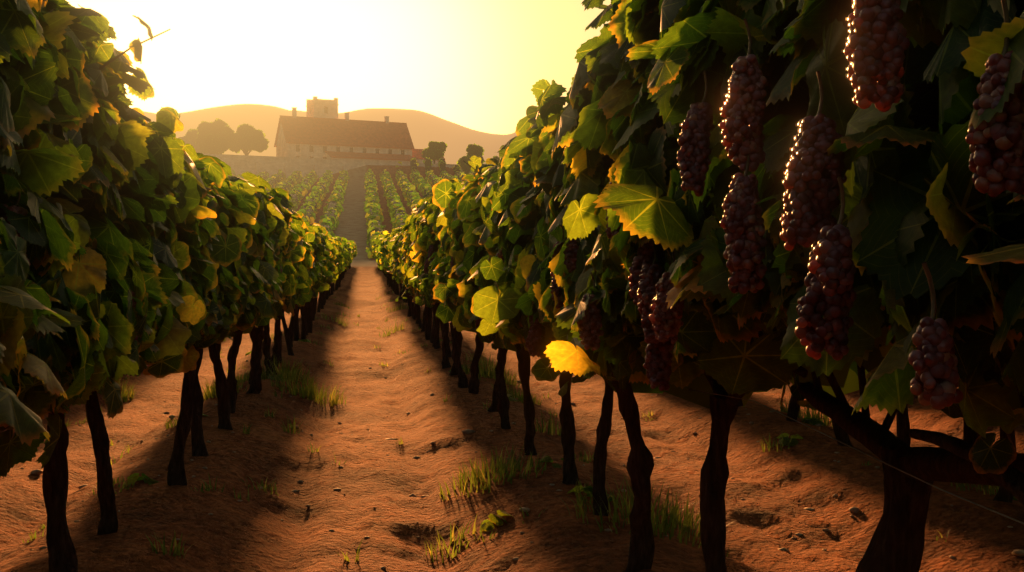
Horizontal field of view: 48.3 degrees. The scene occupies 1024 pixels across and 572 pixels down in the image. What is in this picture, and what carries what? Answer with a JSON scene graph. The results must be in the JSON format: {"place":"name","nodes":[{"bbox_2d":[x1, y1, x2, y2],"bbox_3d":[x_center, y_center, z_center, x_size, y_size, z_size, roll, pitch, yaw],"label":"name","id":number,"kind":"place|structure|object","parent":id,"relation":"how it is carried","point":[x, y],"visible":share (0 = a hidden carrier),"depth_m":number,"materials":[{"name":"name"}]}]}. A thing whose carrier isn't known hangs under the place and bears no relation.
{"place":"outdoors","nodes":[
{"label":"outdoors","id":0,"kind":"place"},
{"bbox_2d":[66,0,610,134],"label":"sky","id":1,"kind":"structure","parent":0,"point":[472,64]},
{"bbox_2d":[0,104,1023,571],"bbox_3d":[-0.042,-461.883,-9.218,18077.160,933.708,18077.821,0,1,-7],"label":"ground","id":2,"kind":"structure","parent":0,"point":[380,478],"depth_m":7.00,"materials":[{"name":"soil"}]},
{"bbox_2d":[202,96,462,177],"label":"chateau","id":3,"kind":"structure","parent":2,"relation":"on","point":[320,138],"depth_m":286.52,"materials":[{"name":"stone"}]},
{"bbox_2d":[242,148,434,162],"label":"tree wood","id":4,"kind":"object","parent":2,"relation":"on","point":[245,152],"visible":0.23,"depth_m":283.95,"materials":[{"name":"brown plant"}]},
{"bbox_2d":[179,118,499,174],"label":"trees","id":5,"kind":"object","parent":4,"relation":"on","point":[218,136],"visible":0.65,"depth_m":281.29,"materials":[{"name":"brown plant"}]},
{"bbox_2d":[228,157,473,258],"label":"distant vine rows","id":6,"kind":"object","parent":2,"relation":"on","point":[394,222],"depth_m":203.25,"materials":[{"name":"green plant"}]},
{"bbox_2d":[127,339,823,531],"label":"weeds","id":7,"kind":"object","parent":2,"relation":"on","point":[487,525],"visible":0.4,"depth_m":6.36,"materials":[{"name":"green plant"}]},
{"bbox_2d":[0,360,1023,568],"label":"stones","id":8,"kind":"object","parent":2,"relation":"on","point":[1019,553],"visible":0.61,"depth_m":6.66,"materials":[{"name":"brown stone"}]},
{"bbox_2d":[22,286,1017,563],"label":"grass tufts","id":9,"kind":"object","parent":2,"relation":"on","point":[478,474],"visible":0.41,"depth_m":6.66,"materials":[{"name":"green plant"}]},
{"bbox_2d":[18,203,1023,571],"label":"grapevine trunks","id":10,"kind":"object","parent":2,"relation":"on","point":[896,541],"visible":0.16,"depth_m":4.37,"materials":[{"name":"brown wood"}]},
{"bbox_2d":[292,190,440,307],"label":"vine leaves","id":11,"kind":"object","parent":10,"relation":"attached to","point":[319,268],"visible":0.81,"depth_m":14.54,"materials":[{"name":"green plant"}]},
{"bbox_2d":[0,0,1023,477],"bbox_3d":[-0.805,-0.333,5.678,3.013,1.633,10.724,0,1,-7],"label":"vine leaves","id":12,"kind":"object","parent":10,"relation":"attached to","point":[198,248],"visible":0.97,"depth_m":2.81,"materials":[{"name":"green plant"}]},
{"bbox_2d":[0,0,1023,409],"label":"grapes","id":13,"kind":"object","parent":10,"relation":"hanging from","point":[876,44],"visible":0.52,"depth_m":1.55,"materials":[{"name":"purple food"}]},
{"bbox_2d":[15,0,1012,443],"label":"vine stems","id":14,"kind":"object","parent":10,"relation":"attached to","point":[925,266],"visible":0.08,"depth_m":1.59,"materials":[{"name":"brown plant"}]},
{"bbox_2d":[689,389,1023,523],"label":"trellis wires","id":15,"kind":"object","parent":10,"relation":"attached to","point":[875,458],"depth_m":2.35,"materials":[{"name":"grey metal"}]}
]}

